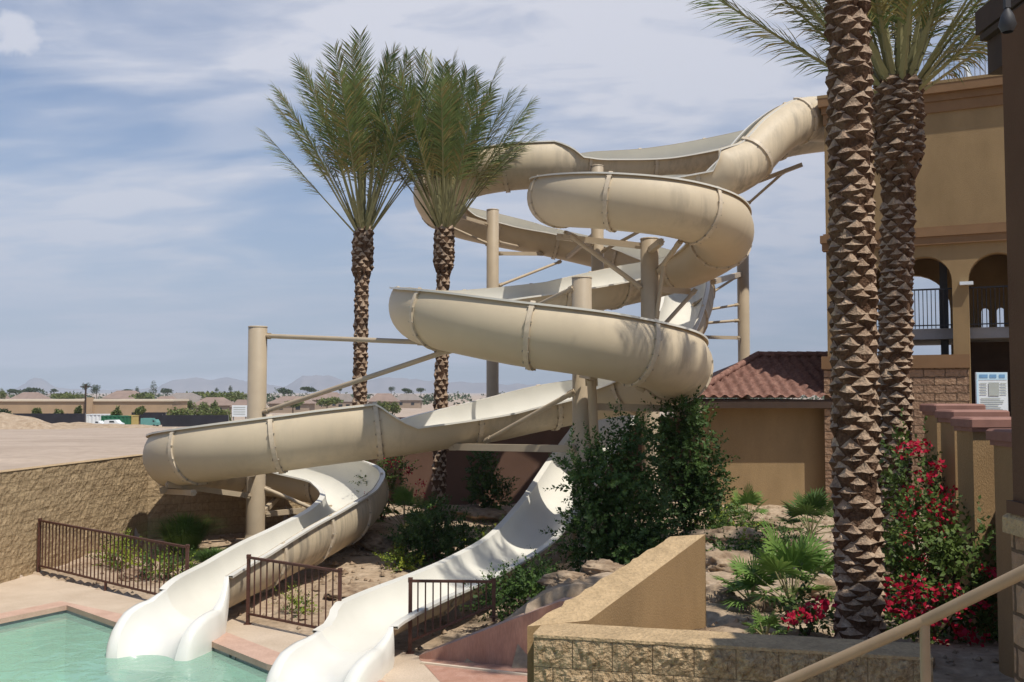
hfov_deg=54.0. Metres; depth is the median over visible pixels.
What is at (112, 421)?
parked van
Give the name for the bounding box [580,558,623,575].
boulder
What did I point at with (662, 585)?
side wall
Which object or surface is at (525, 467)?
garden wall
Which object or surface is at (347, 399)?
house
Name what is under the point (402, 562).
shrub
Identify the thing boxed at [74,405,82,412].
tree
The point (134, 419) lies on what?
container
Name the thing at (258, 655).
pool coping
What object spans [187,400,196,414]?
tree
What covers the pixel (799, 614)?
bougainvillea
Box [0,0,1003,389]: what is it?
sky
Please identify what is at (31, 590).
pool deck
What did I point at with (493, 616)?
pool fence
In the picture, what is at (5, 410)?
tree
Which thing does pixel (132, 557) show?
shrub
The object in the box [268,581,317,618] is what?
shrub
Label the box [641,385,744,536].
shrub
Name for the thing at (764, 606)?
boulder
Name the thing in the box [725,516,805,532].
boulder
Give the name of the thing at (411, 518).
fan palm
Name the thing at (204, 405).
tree
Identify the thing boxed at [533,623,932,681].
planter wall
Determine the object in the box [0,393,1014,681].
ground
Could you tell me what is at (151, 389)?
tree
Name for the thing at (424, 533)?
shrub
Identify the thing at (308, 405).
house
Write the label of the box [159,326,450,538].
support column
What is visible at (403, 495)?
fan palm
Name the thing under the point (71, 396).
tree
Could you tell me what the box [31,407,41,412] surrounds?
tree
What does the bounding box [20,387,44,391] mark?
tree
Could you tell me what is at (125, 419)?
container
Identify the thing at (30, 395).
house
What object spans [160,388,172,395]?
tree
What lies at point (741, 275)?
support column
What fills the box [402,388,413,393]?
tree
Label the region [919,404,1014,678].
buttress wall
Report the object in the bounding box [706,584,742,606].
boulder
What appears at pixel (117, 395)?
house
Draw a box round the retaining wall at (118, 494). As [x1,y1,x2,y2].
[0,454,310,583]
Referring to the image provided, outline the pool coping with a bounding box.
[0,601,384,681]
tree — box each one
[0,389,6,398]
[0,408,10,413]
[7,389,22,393]
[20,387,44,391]
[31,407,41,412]
[49,392,75,398]
[54,408,63,412]
[63,394,84,398]
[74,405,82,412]
[91,385,100,398]
[110,405,122,414]
[129,392,154,398]
[133,405,146,423]
[149,380,157,394]
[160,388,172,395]
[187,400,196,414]
[197,401,209,410]
[200,391,233,399]
[210,400,218,410]
[227,390,246,401]
[275,387,294,395]
[284,401,304,412]
[300,386,318,391]
[316,395,343,408]
[377,401,391,410]
[386,401,401,414]
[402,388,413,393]
[416,388,425,391]
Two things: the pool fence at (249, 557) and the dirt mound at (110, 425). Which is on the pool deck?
the pool fence at (249, 557)
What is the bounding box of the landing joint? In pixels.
[420,661,526,675]
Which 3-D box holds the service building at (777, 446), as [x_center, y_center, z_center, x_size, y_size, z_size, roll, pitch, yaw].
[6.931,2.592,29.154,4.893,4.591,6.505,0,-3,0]
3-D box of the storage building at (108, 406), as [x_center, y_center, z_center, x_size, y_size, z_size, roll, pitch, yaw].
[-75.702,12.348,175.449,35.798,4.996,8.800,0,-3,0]
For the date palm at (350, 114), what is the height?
12.959 m
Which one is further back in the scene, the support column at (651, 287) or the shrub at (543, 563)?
the support column at (651, 287)
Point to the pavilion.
(999, 26)
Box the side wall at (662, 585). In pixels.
[527,534,705,681]
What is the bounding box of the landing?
[420,659,526,681]
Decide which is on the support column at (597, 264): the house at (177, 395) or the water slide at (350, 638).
the water slide at (350, 638)
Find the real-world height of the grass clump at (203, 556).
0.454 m
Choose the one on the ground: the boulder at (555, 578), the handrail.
the boulder at (555, 578)
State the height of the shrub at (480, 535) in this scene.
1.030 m
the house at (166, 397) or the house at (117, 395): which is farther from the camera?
the house at (117, 395)
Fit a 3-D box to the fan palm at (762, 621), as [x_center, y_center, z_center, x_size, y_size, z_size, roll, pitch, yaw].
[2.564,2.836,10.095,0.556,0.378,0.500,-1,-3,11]
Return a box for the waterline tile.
[0,610,268,679]
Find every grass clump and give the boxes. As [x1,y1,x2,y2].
[138,510,231,556]
[190,546,225,562]
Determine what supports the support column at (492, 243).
on the ground
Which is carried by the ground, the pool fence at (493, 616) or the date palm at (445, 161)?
the date palm at (445, 161)
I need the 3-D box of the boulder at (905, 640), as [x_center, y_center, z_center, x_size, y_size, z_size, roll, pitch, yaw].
[3.677,2.982,9.272,0.380,0.463,0.449,0,-3,-4]
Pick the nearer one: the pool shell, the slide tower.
the pool shell
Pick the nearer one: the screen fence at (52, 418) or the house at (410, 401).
the screen fence at (52, 418)
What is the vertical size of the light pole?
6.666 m
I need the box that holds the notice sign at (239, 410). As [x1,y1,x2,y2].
[232,405,246,420]
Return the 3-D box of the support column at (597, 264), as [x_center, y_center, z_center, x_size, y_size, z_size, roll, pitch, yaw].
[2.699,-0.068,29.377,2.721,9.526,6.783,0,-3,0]
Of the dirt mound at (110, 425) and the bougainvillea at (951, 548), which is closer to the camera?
the bougainvillea at (951, 548)
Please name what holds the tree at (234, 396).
on the ground
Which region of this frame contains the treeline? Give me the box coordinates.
[4,391,823,405]
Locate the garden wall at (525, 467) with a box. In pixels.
[365,417,689,504]
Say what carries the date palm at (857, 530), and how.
on the ground
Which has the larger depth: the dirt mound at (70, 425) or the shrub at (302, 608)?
the dirt mound at (70, 425)
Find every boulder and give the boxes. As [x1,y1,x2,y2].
[118,565,153,580]
[323,583,375,598]
[353,531,397,552]
[439,505,507,520]
[537,570,589,586]
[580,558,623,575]
[687,526,769,544]
[706,548,760,572]
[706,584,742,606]
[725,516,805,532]
[741,594,782,611]
[751,544,787,559]
[791,576,836,598]
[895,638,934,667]
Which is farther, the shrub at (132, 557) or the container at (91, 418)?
the container at (91, 418)
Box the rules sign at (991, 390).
[975,372,1007,410]
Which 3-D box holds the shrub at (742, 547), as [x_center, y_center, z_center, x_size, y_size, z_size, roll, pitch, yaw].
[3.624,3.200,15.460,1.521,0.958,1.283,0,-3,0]
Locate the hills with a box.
[0,375,541,392]
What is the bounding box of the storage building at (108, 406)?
[0,397,188,414]
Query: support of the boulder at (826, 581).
on the ground
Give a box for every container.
[86,414,120,422]
[101,415,130,423]
[128,415,138,423]
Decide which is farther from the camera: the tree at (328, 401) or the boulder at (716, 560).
the tree at (328, 401)
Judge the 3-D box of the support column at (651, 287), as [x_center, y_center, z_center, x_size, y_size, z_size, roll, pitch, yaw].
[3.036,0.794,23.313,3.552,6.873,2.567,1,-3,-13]
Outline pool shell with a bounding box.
[0,619,265,681]
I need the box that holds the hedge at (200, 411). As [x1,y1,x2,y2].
[166,407,231,420]
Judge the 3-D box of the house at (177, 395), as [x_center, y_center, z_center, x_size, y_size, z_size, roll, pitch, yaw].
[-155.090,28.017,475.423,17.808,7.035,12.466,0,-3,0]
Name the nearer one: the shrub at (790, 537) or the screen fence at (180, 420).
the shrub at (790, 537)
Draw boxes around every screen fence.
[13,413,85,423]
[132,412,165,424]
[162,414,228,426]
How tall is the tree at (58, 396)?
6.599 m
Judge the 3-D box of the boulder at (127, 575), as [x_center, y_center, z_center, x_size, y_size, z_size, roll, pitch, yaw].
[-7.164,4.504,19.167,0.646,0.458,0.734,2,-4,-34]
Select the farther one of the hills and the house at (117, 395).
the hills
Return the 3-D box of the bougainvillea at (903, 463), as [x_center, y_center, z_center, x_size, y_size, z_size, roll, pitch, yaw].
[5.104,1.991,12.118,2.032,2.407,1.307,0,-3,0]
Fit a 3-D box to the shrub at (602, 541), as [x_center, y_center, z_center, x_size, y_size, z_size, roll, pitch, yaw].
[1.739,2.505,16.531,2.525,3.133,1.891,1,-3,-15]
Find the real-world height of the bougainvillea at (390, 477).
2.027 m
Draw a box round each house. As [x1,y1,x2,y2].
[10,392,50,398]
[100,391,138,398]
[156,396,176,398]
[169,393,201,399]
[178,396,200,410]
[193,397,233,414]
[230,400,246,412]
[266,396,315,412]
[311,392,340,409]
[336,394,352,406]
[368,393,399,411]
[396,394,422,407]
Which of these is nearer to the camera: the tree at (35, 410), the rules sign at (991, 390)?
the rules sign at (991, 390)
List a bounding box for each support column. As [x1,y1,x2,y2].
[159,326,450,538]
[448,276,701,559]
[454,208,561,397]
[556,233,697,520]
[563,164,638,501]
[692,162,802,398]
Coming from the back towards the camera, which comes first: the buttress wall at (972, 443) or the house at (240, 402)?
the house at (240, 402)
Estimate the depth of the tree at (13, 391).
497.96 m
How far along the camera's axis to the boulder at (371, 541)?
21.54 m
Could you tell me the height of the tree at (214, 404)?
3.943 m
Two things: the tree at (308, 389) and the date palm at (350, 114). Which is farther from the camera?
the tree at (308, 389)
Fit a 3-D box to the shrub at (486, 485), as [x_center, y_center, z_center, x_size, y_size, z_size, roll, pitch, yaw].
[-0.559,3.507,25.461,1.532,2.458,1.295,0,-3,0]
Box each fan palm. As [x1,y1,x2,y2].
[374,482,436,529]
[386,505,453,541]
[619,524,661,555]
[707,550,791,611]
[723,517,835,617]
[724,481,769,523]
[742,608,794,634]
[773,486,833,538]
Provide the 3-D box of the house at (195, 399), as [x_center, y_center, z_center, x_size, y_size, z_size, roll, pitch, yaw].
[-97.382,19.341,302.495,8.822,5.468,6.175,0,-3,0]
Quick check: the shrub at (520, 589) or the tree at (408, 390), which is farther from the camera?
the tree at (408, 390)
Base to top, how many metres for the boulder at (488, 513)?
0.520 m
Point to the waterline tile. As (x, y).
(108, 629)
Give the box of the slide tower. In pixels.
[817,46,1010,509]
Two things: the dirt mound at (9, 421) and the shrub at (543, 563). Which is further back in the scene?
the dirt mound at (9, 421)
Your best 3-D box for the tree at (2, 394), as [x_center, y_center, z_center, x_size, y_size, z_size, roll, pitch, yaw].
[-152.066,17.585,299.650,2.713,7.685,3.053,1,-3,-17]
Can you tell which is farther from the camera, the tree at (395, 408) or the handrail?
the tree at (395, 408)
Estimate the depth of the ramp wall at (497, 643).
13.23 m
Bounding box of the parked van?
[104,420,124,423]
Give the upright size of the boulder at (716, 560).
0.637 m
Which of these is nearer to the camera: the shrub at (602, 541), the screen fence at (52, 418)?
the shrub at (602, 541)
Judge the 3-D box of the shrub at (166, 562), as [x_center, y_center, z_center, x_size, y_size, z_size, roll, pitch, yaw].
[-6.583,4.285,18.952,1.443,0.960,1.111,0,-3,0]
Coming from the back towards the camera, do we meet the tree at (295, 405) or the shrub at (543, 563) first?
the tree at (295, 405)
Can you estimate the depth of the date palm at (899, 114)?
13.50 m
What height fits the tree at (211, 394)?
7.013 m
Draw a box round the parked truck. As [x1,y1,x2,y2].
[141,418,160,425]
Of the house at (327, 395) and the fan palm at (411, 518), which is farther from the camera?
the house at (327, 395)
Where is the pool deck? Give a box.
[0,574,439,681]
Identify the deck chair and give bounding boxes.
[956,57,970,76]
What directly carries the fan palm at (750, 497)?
on the ground
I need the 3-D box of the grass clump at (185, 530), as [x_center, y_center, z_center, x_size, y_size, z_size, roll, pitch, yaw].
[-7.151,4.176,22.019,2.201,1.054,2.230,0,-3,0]
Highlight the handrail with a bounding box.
[774,564,1023,681]
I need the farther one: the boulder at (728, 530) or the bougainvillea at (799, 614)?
the boulder at (728, 530)
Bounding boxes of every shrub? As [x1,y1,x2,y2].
[85,528,152,570]
[131,543,200,582]
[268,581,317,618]
[372,542,434,573]
[378,489,488,566]
[455,513,502,541]
[459,543,558,621]
[461,443,519,509]
[487,545,569,616]
[538,398,696,572]
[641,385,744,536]
[684,503,747,534]
[704,518,785,556]
[707,498,772,530]
[738,514,828,554]
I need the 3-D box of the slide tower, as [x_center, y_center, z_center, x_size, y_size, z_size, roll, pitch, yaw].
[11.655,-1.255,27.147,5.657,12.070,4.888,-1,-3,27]
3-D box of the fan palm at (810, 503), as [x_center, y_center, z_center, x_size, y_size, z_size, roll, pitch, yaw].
[5.514,3.216,18.737,1.592,1.077,1.751,0,-3,0]
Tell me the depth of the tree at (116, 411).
155.38 m
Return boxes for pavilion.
[975,0,1023,681]
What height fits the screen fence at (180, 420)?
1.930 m
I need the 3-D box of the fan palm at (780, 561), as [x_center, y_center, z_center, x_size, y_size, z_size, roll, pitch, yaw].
[3.152,2.548,11.350,1.505,1.148,1.504,0,-3,0]
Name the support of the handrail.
on the pool deck
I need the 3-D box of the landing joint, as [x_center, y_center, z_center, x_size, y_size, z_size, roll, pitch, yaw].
[-0.350,4.227,12.902,1.838,0.030,0.040,-1,-3,22]
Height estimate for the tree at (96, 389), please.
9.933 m
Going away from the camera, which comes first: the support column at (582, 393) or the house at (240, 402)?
the support column at (582, 393)
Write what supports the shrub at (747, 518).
on the ground
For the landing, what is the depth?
12.78 m
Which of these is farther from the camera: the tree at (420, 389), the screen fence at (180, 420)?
the tree at (420, 389)
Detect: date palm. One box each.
[257,26,465,460]
[347,46,545,511]
[686,0,989,583]
[823,0,886,639]
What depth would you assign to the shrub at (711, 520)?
18.83 m
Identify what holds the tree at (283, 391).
on the ground
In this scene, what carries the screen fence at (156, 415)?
on the ground
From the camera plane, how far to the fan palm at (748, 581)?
11.68 m
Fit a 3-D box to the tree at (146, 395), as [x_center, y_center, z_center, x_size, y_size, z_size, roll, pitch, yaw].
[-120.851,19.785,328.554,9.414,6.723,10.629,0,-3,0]
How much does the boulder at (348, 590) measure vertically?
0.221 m
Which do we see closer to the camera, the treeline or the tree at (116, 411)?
the tree at (116, 411)
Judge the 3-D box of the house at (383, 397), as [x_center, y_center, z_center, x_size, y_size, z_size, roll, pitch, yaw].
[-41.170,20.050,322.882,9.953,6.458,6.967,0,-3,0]
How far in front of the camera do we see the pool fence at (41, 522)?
18.15 m
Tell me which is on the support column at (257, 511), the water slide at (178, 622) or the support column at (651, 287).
the water slide at (178, 622)
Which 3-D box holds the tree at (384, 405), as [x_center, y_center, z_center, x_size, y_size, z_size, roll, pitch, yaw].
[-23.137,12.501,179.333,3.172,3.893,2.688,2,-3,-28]
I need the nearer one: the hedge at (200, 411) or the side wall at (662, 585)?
the side wall at (662, 585)
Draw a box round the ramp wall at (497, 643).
[419,597,573,665]
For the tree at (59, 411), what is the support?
on the ground
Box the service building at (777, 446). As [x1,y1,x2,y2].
[675,351,832,505]
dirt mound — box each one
[0,412,76,428]
[53,422,85,427]
[71,422,101,425]
[84,423,172,427]
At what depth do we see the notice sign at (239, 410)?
39.89 m
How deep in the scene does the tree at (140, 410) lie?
153.27 m
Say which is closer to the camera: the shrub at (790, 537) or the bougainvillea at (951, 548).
the bougainvillea at (951, 548)
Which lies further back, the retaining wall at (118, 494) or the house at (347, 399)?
the house at (347, 399)
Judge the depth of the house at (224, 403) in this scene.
236.17 m
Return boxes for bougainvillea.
[347,455,436,520]
[769,560,836,635]
[877,407,957,602]
[881,460,997,646]
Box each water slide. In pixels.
[104,96,823,681]
[266,130,823,681]
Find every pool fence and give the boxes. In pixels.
[37,518,189,594]
[243,554,342,628]
[406,577,497,653]
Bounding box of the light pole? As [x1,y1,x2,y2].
[80,384,91,421]
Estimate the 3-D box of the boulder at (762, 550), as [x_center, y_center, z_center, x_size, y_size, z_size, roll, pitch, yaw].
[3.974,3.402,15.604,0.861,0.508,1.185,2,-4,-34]
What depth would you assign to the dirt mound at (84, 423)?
126.60 m

